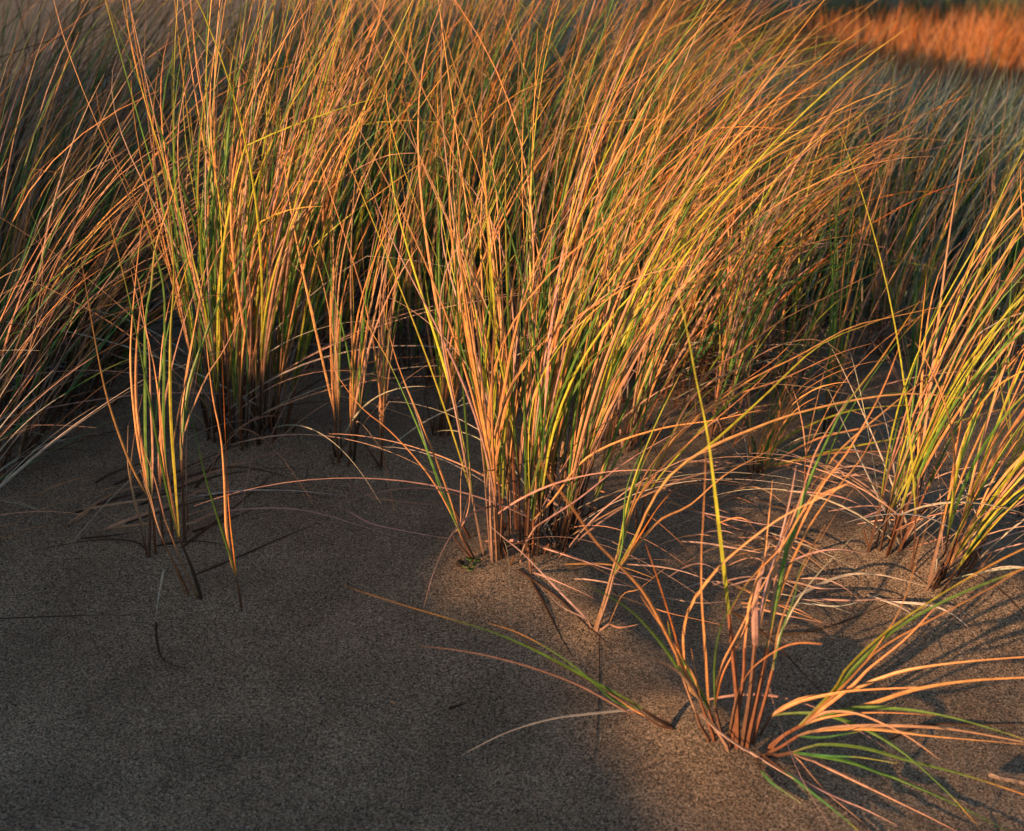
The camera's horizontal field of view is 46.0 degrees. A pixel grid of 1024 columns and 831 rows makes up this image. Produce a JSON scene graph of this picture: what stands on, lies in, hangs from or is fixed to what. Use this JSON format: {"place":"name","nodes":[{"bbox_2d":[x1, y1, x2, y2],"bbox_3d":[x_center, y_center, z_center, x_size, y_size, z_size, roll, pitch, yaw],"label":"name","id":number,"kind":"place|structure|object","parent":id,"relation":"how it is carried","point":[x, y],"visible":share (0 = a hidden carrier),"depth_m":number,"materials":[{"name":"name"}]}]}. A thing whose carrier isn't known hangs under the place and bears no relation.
{"place":"outdoors","nodes":[
{"label":"outdoors","id":0,"kind":"place"},
{"bbox_2d":[0,0,1023,830],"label":"sand ground","id":1,"kind":"structure","parent":0,"point":[274,708],"depth_m":1.69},
{"bbox_2d":[35,476,96,496],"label":"straw","id":2,"kind":"object","parent":1,"relation":"on","point":[48,489],"visible":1,"depth_m":2.06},
{"bbox_2d":[0,615,149,618],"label":"dead blade","id":3,"kind":"object","parent":1,"relation":"on","point":[59,616],"visible":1,"depth_m":1.75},
{"bbox_2d":[0,270,152,538],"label":"grass tuft","id":4,"kind":"object","parent":1,"relation":"on","point":[17,426],"visible":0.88,"depth_m":1.98,"materials":[{"name":"brown plant"}]},
{"bbox_2d":[24,538,143,552],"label":"dead blade","id":5,"kind":"object","parent":1,"relation":"on","point":[99,540],"visible":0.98,"depth_m":1.92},
{"bbox_2d":[0,0,212,179],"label":"grass tuft","id":6,"kind":"object","parent":1,"relation":"on","point":[41,88],"visible":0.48,"depth_m":3.39,"materials":[{"name":"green plant"}]},
{"bbox_2d":[0,233,221,559],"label":"grass tuft","id":7,"kind":"object","parent":1,"relation":"on","point":[5,481],"visible":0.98,"depth_m":1.83,"materials":[{"name":"brown plant"}]},
{"bbox_2d":[71,483,150,525],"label":"straw","id":8,"kind":"object","parent":1,"relation":"on","point":[84,513],"visible":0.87,"depth_m":2.02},
{"bbox_2d":[64,484,158,526],"bbox_3d":[-0.672,0.143,2.044,0.202,0.009,0.041,-22,33,-39],"label":"straw","id":9,"kind":"object","parent":1,"relation":"on","point":[73,520],"visible":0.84,"depth_m":2.01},
{"bbox_2d":[0,0,260,129],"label":"grass tuft","id":10,"kind":"object","parent":1,"relation":"on","point":[63,29],"visible":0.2,"depth_m":4.04,"materials":[{"name":"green plant"}]},
{"bbox_2d":[95,462,166,482],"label":"straw","id":11,"kind":"object","parent":1,"relation":"on","point":[110,474],"visible":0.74,"depth_m":2.11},
{"bbox_2d":[0,148,264,482],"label":"grass tuft","id":12,"kind":"object","parent":1,"relation":"on","point":[26,368],"visible":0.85,"depth_m":2.08,"materials":[{"name":"brown plant"}]},
{"bbox_2d":[0,86,276,464],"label":"grass tuft","id":13,"kind":"object","parent":1,"relation":"on","point":[108,360],"visible":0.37,"depth_m":2.35,"materials":[{"name":"green plant"}]},
{"bbox_2d":[0,0,277,265],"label":"grass tuft","id":14,"kind":"object","parent":1,"relation":"on","point":[49,121],"visible":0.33,"depth_m":2.87,"materials":[{"name":"green plant"}]},
{"bbox_2d":[0,0,278,334],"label":"grass tuft","id":15,"kind":"object","parent":1,"relation":"on","point":[13,153],"visible":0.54,"depth_m":2.49,"materials":[{"name":"green plant"}]},
{"bbox_2d":[0,0,279,202],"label":"grass tuft","id":16,"kind":"object","parent":1,"relation":"on","point":[153,42],"visible":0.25,"depth_m":3.45,"materials":[{"name":"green plant"}]},
{"bbox_2d":[75,490,216,512],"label":"straw","id":17,"kind":"object","parent":1,"relation":"on","point":[114,499],"visible":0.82,"depth_m":2.04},
{"bbox_2d":[71,487,222,512],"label":"straw","id":18,"kind":"object","parent":1,"relation":"on","point":[112,504],"visible":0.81,"depth_m":2.03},
{"bbox_2d":[0,0,309,441],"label":"grass tuft","id":19,"kind":"object","parent":1,"relation":"on","point":[116,286],"visible":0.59,"depth_m":2.22,"materials":[{"name":"green plant"}]},
{"bbox_2d":[97,485,214,533],"bbox_3d":[-0.577,0.152,1.998,0.222,0.025,0.036,-22,33,-39],"label":"straw","id":20,"kind":"object","parent":1,"relation":"on","point":[122,521],"visible":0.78,"depth_m":1.95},
{"bbox_2d":[0,0,317,342],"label":"grass tuft","id":21,"kind":"object","parent":1,"relation":"on","point":[59,157],"visible":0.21,"depth_m":2.60,"materials":[{"name":"green plant"}]},
{"bbox_2d":[2,0,327,267],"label":"grass tuft","id":22,"kind":"object","parent":1,"relation":"on","point":[187,124],"visible":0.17,"depth_m":3.03,"materials":[{"name":"green plant"}]},
{"bbox_2d":[0,0,331,243],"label":"grass tuft","id":23,"kind":"object","parent":1,"relation":"on","point":[111,92],"visible":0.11,"depth_m":3.06,"materials":[{"name":"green plant"}]},
{"bbox_2d":[100,499,235,529],"bbox_3d":[-0.558,0.166,1.988,0.228,0.009,0.028,-12,27,-23],"label":"straw","id":24,"kind":"object","parent":1,"relation":"on","point":[129,525],"visible":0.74,"depth_m":1.96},
{"bbox_2d":[10,8,333,405],"bbox_3d":[-0.764,-0.412,2.412,0.853,0.728,0.809,0,25,0],"label":"grass tuft","id":25,"kind":"object","parent":1,"relation":"on","point":[130,281],"visible":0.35,"depth_m":2.46,"materials":[{"name":"green plant"}]},
{"bbox_2d":[155,622,190,668],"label":"dead blade","id":26,"kind":"object","parent":1,"relation":"on","point":[156,640],"visible":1,"depth_m":1.67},
{"bbox_2d":[0,0,359,325],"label":"grass tuft","id":27,"kind":"object","parent":1,"relation":"on","point":[144,188],"visible":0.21,"depth_m":2.76,"materials":[{"name":"green plant"}]},
{"bbox_2d":[81,156,289,599],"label":"grass tuft","id":28,"kind":"object","parent":1,"relation":"on","point":[160,443],"visible":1,"depth_m":1.77,"materials":[{"name":"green plant"}]},
{"bbox_2d":[8,0,362,186],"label":"grass tuft","id":29,"kind":"object","parent":1,"relation":"on","point":[220,73],"visible":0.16,"depth_m":3.60,"materials":[{"name":"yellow plant"}]},
{"bbox_2d":[129,440,254,500],"bbox_3d":[-0.551,0.092,2.124,0.277,0.034,0.008,-23,33,-40],"label":"straw","id":30,"kind":"object","parent":1,"relation":"on","point":[178,471],"visible":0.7,"depth_m":2.10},
{"bbox_2d":[125,491,273,523],"bbox_3d":[-0.519,0.148,2.017,0.249,0.016,0.003,-11,27,-23],"label":"straw","id":31,"kind":"object","parent":1,"relation":"on","point":[145,516],"visible":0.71,"depth_m":2.00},
{"bbox_2d":[168,334,242,608],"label":"grass sprig","id":32,"kind":"object","parent":1,"relation":"on","point":[227,545],"depth_m":1.68,"materials":[{"name":"brown plant"}]},
{"bbox_2d":[139,467,295,505],"bbox_3d":[-0.505,0.116,2.079,0.272,0.029,0.003,-11,27,-22],"label":"straw","id":33,"kind":"object","parent":1,"relation":"on","point":[179,487],"visible":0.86,"depth_m":2.06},
{"bbox_2d":[181,469,279,547],"bbox_3d":[-0.465,0.153,2.011,0.007,0.009,0.287,10,27,20],"label":"straw","id":34,"kind":"object","parent":1,"relation":"on","point":[204,530],"visible":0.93,"depth_m":1.96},
{"bbox_2d":[163,466,301,485],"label":"straw","id":35,"kind":"object","parent":1,"relation":"on","point":[196,473],"visible":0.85,"depth_m":2.10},
{"bbox_2d":[171,447,298,489],"bbox_3d":[-0.484,0.093,2.119,0.249,0.027,0.015,-15,29,-29],"label":"straw","id":36,"kind":"object","parent":1,"relation":"on","point":[201,476],"visible":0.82,"depth_m":2.09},
{"bbox_2d":[26,0,478,321],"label":"grass tuft","id":37,"kind":"object","parent":1,"relation":"on","point":[260,122],"visible":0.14,"depth_m":2.95,"materials":[{"name":"yellow plant"}]},
{"bbox_2d":[196,523,316,574],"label":"dead blade","id":38,"kind":"object","parent":1,"relation":"on","point":[225,562],"visible":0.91,"depth_m":1.89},
{"bbox_2d":[192,489,349,497],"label":"dead blade","id":39,"kind":"object","parent":1,"relation":"on","point":[257,490],"visible":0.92,"depth_m":2.05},
{"bbox_2d":[81,0,479,189],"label":"grass tuft","id":40,"kind":"object","parent":1,"relation":"on","point":[306,5],"visible":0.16,"depth_m":3.55,"materials":[{"name":"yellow plant"}]},
{"bbox_2d":[0,0,562,571],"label":"grass tuft","id":41,"kind":"object","parent":1,"relation":"on","point":[280,270],"visible":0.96,"depth_m":2.06,"materials":[{"name":"yellow plant"}]},
{"bbox_2d":[194,507,398,537],"bbox_3d":[-0.353,0.171,1.966,0.356,0.007,0.070,2,25,5],"label":"dead blade","id":42,"kind":"object","parent":1,"relation":"on","point":[282,508],"visible":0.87,"depth_m":1.99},
{"bbox_2d":[74,0,554,431],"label":"grass tuft","id":43,"kind":"object","parent":1,"relation":"on","point":[325,321],"visible":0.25,"depth_m":2.48,"materials":[{"name":"yellow plant"}]},
{"bbox_2d":[133,0,576,364],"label":"grass tuft","id":44,"kind":"object","parent":1,"relation":"on","point":[409,218],"visible":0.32,"depth_m":2.58,"materials":[{"name":"yellow plant"}]},
{"bbox_2d":[280,75,477,466],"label":"grass tuft","id":45,"kind":"object","parent":1,"relation":"on","point":[355,387],"visible":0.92,"depth_m":2.04,"materials":[{"name":"yellow plant"}]},
{"bbox_2d":[183,0,574,244],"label":"grass tuft","id":46,"kind":"object","parent":1,"relation":"on","point":[418,61],"visible":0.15,"depth_m":3.27,"materials":[{"name":"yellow plant"}]},
{"bbox_2d":[178,0,580,358],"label":"grass tuft","id":47,"kind":"object","parent":1,"relation":"on","point":[351,162],"visible":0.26,"depth_m":2.83,"materials":[{"name":"yellow plant"}]},
{"bbox_2d":[345,508,450,538],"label":"dead blade","id":48,"kind":"object","parent":1,"relation":"on","point":[385,526],"visible":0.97,"depth_m":1.96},
{"bbox_2d":[328,302,473,560],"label":"grass sprig","id":49,"kind":"object","parent":1,"relation":"on","point":[451,512],"depth_m":1.76,"materials":[{"name":"green plant"}]},
{"bbox_2d":[311,130,496,515],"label":"grass tuft","id":50,"kind":"object","parent":1,"relation":"on","point":[380,368],"visible":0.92,"depth_m":2.04,"materials":[{"name":"yellow plant"}]},
{"bbox_2d":[345,479,477,504],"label":"dead blade","id":51,"kind":"object","parent":1,"relation":"on","point":[390,499],"visible":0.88,"depth_m":2.04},
{"bbox_2d":[233,0,602,321],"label":"grass tuft","id":52,"kind":"object","parent":1,"relation":"on","point":[409,129],"visible":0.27,"depth_m":2.87,"materials":[{"name":"yellow plant"}]},
{"bbox_2d":[272,7,564,436],"bbox_3d":[-0.078,-0.311,2.136,0.638,0.760,0.419,15,29,29],"label":"grass tuft","id":53,"kind":"object","parent":1,"relation":"on","point":[442,380],"visible":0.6,"depth_m":2.17,"materials":[{"name":"yellow plant"}]},
{"bbox_2d":[278,0,565,175],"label":"grass tuft","id":54,"kind":"object","parent":1,"relation":"on","point":[359,28],"visible":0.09,"depth_m":3.88,"materials":[{"name":"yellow plant"}]},
{"bbox_2d":[316,0,644,324],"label":"grass tuft","id":55,"kind":"object","parent":1,"relation":"on","point":[473,181],"visible":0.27,"depth_m":2.73,"materials":[{"name":"yellow plant"}]},
{"bbox_2d":[340,0,624,247],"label":"grass tuft","id":56,"kind":"object","parent":1,"relation":"on","point":[511,95],"visible":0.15,"depth_m":3.33,"materials":[{"name":"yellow plant"}]},
{"bbox_2d":[303,0,664,419],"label":"grass tuft","id":57,"kind":"object","parent":1,"relation":"on","point":[410,296],"visible":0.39,"depth_m":2.45,"materials":[{"name":"yellow plant"}]},
{"bbox_2d":[402,0,612,165],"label":"grass tuft","id":58,"kind":"object","parent":1,"relation":"on","point":[505,16],"visible":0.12,"depth_m":4.08,"materials":[{"name":"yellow plant"}]},
{"bbox_2d":[346,573,673,754],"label":"grass sprig","id":59,"kind":"object","parent":1,"relation":"on","point":[632,709],"depth_m":1.42,"materials":[{"name":"green plant"}]},
{"bbox_2d":[530,580,573,658],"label":"dead blade","id":60,"kind":"object","parent":1,"relation":"on","point":[540,596],"visible":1,"depth_m":1.73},
{"bbox_2d":[296,0,809,494],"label":"grass tuft","id":61,"kind":"object","parent":1,"relation":"on","point":[590,202],"visible":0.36,"depth_m":2.40,"materials":[{"name":"yellow plant"}]},
{"bbox_2d":[517,569,612,647],"bbox_3d":[0.078,0.270,1.710,0.016,0.014,0.223,-17,30,-32],"label":"dead blade","id":62,"kind":"object","parent":1,"relation":"on","point":[546,589],"visible":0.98,"depth_m":1.74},
{"bbox_2d":[485,539,663,584],"bbox_3d":[0.089,0.219,1.810,0.282,0.042,0.026,8,26,16],"label":"dead blade","id":63,"kind":"object","parent":1,"relation":"on","point":[512,540],"visible":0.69,"depth_m":1.79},
{"bbox_2d":[363,0,813,258],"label":"grass tuft","id":64,"kind":"object","parent":1,"relation":"on","point":[637,39],"visible":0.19,"depth_m":3.32,"materials":[{"name":"yellow plant"}]},
{"bbox_2d":[353,0,835,353],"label":"grass tuft","id":65,"kind":"object","parent":1,"relation":"on","point":[545,217],"visible":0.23,"depth_m":2.77,"materials":[{"name":"yellow plant"}]},
{"bbox_2d":[440,0,759,165],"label":"grass tuft","id":66,"kind":"object","parent":1,"relation":"on","point":[611,48],"visible":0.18,"depth_m":4.16,"materials":[{"name":"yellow plant"}]},
{"bbox_2d":[527,488,682,573],"bbox_3d":[0.127,0.177,1.881,0.273,0.066,0.149,-9,27,-19],"label":"dead blade","id":67,"kind":"object","parent":1,"relation":"on","point":[528,549],"visible":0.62,"depth_m":1.90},
{"bbox_2d":[195,0,1016,727],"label":"grass tuft","id":68,"kind":"object","parent":1,"relation":"on","point":[547,404],"visible":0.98,"depth_m":1.69,"materials":[{"name":"yellow plant"}]},
{"bbox_2d":[386,80,834,573],"bbox_3d":[0.121,-0.114,1.768,0.678,0.668,0.504,0,25,0],"label":"grass tuft","id":69,"kind":"object","parent":1,"relation":"on","point":[565,437],"visible":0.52,"depth_m":1.80,"materials":[{"name":"yellow plant"}]},
{"bbox_2d":[564,563,659,580],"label":"straw","id":70,"kind":"object","parent":1,"relation":"on","point":[600,564],"visible":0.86,"depth_m":1.80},
{"bbox_2d":[379,0,947,399],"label":"grass tuft","id":71,"kind":"object","parent":1,"relation":"on","point":[695,157],"visible":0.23,"depth_m":2.39,"materials":[{"name":"yellow plant"}]},
{"bbox_2d":[459,0,874,330],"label":"grass tuft","id":72,"kind":"object","parent":1,"relation":"on","point":[714,93],"visible":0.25,"depth_m":2.73,"materials":[{"name":"yellow plant"}]},
{"bbox_2d":[611,593,723,625],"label":"straw","id":73,"kind":"object","parent":1,"relation":"on","point":[656,608],"visible":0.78,"depth_m":1.72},
{"bbox_2d":[440,0,896,254],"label":"grass tuft","id":74,"kind":"object","parent":1,"relation":"on","point":[647,87],"visible":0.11,"depth_m":3.29,"materials":[{"name":"yellow plant"}]},
{"bbox_2d":[536,0,805,161],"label":"grass tuft","id":75,"kind":"object","parent":1,"relation":"on","point":[718,42],"visible":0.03,"depth_m":4.14,"materials":[{"name":"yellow plant"}]},
{"bbox_2d":[513,1,905,346],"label":"grass tuft","id":76,"kind":"object","parent":1,"relation":"on","point":[730,146],"visible":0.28,"depth_m":2.65,"materials":[{"name":"yellow plant"}]},
{"bbox_2d":[522,0,916,262],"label":"grass tuft","id":77,"kind":"object","parent":1,"relation":"on","point":[747,63],"visible":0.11,"depth_m":3.15,"materials":[{"name":"yellow plant"}]},
{"bbox_2d":[489,301,971,631],"bbox_3d":[0.290,0.081,1.668,0.657,0.403,0.184,-7,26,-15],"label":"grass sprig","id":78,"kind":"object","parent":1,"relation":"on","point":[629,552],"depth_m":1.62,"materials":[{"name":"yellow plant"}]},
{"bbox_2d":[570,61,905,525],"bbox_3d":[0.242,-0.240,2.073,0.610,0.671,0.595,-23,33,-40],"label":"grass tuft","id":79,"kind":"object","parent":1,"relation":"on","point":[647,376],"visible":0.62,"depth_m":2.10,"materials":[{"name":"yellow plant"}]},
{"bbox_2d":[681,541,800,562],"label":"straw","id":80,"kind":"object","parent":1,"relation":"on","point":[726,546],"visible":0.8,"depth_m":1.87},
{"bbox_2d":[601,47,917,460],"bbox_3d":[0.526,-0.362,2.374,0.782,0.673,0.734,-3,25,-7],"label":"grass tuft","id":81,"kind":"object","parent":1,"relation":"on","point":[714,348],"visible":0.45,"depth_m":2.38,"materials":[{"name":"green plant"}]},
{"bbox_2d":[545,58,985,431],"bbox_3d":[0.411,-0.340,2.325,0.682,0.670,0.802,-16,30,-31],"label":"grass tuft","id":82,"kind":"object","parent":1,"relation":"on","point":[705,349],"visible":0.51,"depth_m":2.27,"materials":[{"name":"yellow plant"}]},
{"bbox_2d":[645,127,897,446],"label":"grass tuft","id":83,"kind":"object","parent":1,"relation":"on","point":[723,367],"visible":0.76,"depth_m":2.18,"materials":[{"name":"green plant"}]},
{"bbox_2d":[539,245,1023,830],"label":"grass tuft","id":84,"kind":"object","parent":1,"relation":"on","point":[743,739],"visible":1,"depth_m":1.38,"materials":[{"name":"green plant"}]},
{"bbox_2d":[732,611,845,707],"bbox_3d":[0.362,0.322,1.622,0.017,0.020,0.248,-11,27,-23],"label":"dead blade","id":85,"kind":"object","parent":1,"relation":"on","point":[760,630],"visible":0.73,"depth_m":1.63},
{"bbox_2d":[634,245,951,533],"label":"grass tuft","id":86,"kind":"object","parent":1,"relation":"on","point":[671,443],"visible":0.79,"depth_m":1.88,"materials":[{"name":"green plant"}]},
{"bbox_2d":[706,693,886,748],"bbox_3d":[0.345,0.367,1.466,0.222,0.054,0.005,5,26,11],"label":"dead blade","id":87,"kind":"object","parent":1,"relation":"on","point":[753,694],"visible":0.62,"depth_m":1.46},
{"bbox_2d":[766,670,830,827],"bbox_3d":[0.330,0.374,1.458,0.032,0.051,0.306,-1,25,-3],"label":"dead blade","id":88,"kind":"object","parent":1,"relation":"on","point":[789,749],"visible":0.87,"depth_m":1.39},
{"bbox_2d":[644,46,968,324],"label":"grass tuft","id":89,"kind":"object","parent":1,"relation":"on","point":[818,165],"visible":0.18,"depth_m":2.77,"materials":[{"name":"green plant"}]},
{"bbox_2d":[703,117,940,402],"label":"grass tuft","id":90,"kind":"object","parent":1,"relation":"on","point":[824,309],"visible":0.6,"depth_m":2.34,"materials":[{"name":"green plant"}]},
{"bbox_2d":[699,3,970,364],"bbox_3d":[0.748,-0.578,2.838,0.643,0.771,0.784,0,25,0],"label":"grass tuft","id":91,"kind":"object","parent":1,"relation":"on","point":[852,228],"visible":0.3,"depth_m":2.82,"materials":[{"name":"green plant"}]},
{"bbox_2d":[686,307,1005,478],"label":"grass tuft","id":92,"kind":"object","parent":1,"relation":"on","point":[770,445],"visible":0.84,"depth_m":2.09,"materials":[{"name":"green plant"}]},
{"bbox_2d":[771,590,922,634],"bbox_3d":[0.476,0.280,1.694,0.242,0.030,0.018,-8,26,-16],"label":"dead blade","id":93,"kind":"object","parent":1,"relation":"on","point":[795,633],"visible":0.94,"depth_m":1.68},
{"bbox_2d":[671,150,1023,556],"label":"grass tuft","id":94,"kind":"object","parent":1,"relation":"on","point":[930,447],"visible":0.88,"depth_m":1.70,"materials":[{"name":"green plant"}]},
{"bbox_2d":[799,599,902,600],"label":"straw","id":95,"kind":"object","parent":1,"relation":"on","point":[844,599],"visible":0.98,"depth_m":1.72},
{"bbox_2d":[777,572,926,609],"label":"dead blade","id":96,"kind":"object","parent":1,"relation":"on","point":[820,584],"visible":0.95,"depth_m":1.75,"materials":[{"name":"plant"}]},
{"bbox_2d":[785,273,971,491],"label":"grass tuft","id":97,"kind":"object","parent":1,"relation":"on","point":[846,443],"visible":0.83,"depth_m":2.04,"materials":[{"name":"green plant"}]},
{"bbox_2d":[773,69,1023,374],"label":"grass tuft","id":98,"kind":"object","parent":1,"relation":"on","point":[898,281],"visible":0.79,"depth_m":2.63,"materials":[{"name":"green plant"}]},
{"bbox_2d":[790,112,1023,756],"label":"grass tuft","id":99,"kind":"object","parent":1,"relation":"on","point":[993,516],"visible":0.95,"depth_m":1.66,"materials":[{"name":"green plant"}]},
{"bbox_2d":[817,91,1021,437],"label":"grass tuft","id":100,"kind":"object","parent":1,"relation":"on","point":[832,331],"visible":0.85,"depth_m":2.15,"materials":[{"name":"green plant"}]},
{"bbox_2d":[887,600,977,636],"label":"straw","id":101,"kind":"object","parent":1,"relation":"on","point":[915,603],"visible":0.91,"depth_m":1.69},
{"bbox_2d":[842,116,1023,413],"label":"grass tuft","id":102,"kind":"object","parent":1,"relation":"on","point":[914,338],"visible":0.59,"depth_m":2.33,"materials":[{"name":"green plant"}]},
{"bbox_2d":[842,72,1023,376],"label":"grass tuft","id":103,"kind":"object","parent":1,"relation":"on","point":[980,278],"visible":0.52,"depth_m":2.59,"materials":[{"name":"green plant"}]},
{"bbox_2d":[890,723,1023,739],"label":"dead blade","id":104,"kind":"object","parent":1,"relation":"on","point":[909,730],"visible":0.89,"depth_m":1.50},
{"bbox_2d":[907,150,1023,522],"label":"grass tuft","id":105,"kind":"object","parent":1,"relation":"on","point":[1009,426],"visible":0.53,"depth_m":2.00,"materials":[{"name":"green plant"}]},
{"bbox_2d":[949,105,1023,350],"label":"grass tuft","id":106,"kind":"object","parent":1,"relation":"on","point":[1018,341],"visible":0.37,"depth_m":2.70,"materials":[{"name":"green plant"}]},
{"bbox_2d":[988,772,1023,784],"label":"driftwood","id":107,"kind":"object","parent":1,"relation":"on","point":[999,777],"visible":1,"depth_m":1.41,"materials":[{"name":"brown wood"}]},
{"bbox_2d":[499,0,1023,349],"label":"dune grass","id":108,"kind":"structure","parent":0,"point":[994,48],"depth_m":3.16,"materials":[{"name":"plant"}]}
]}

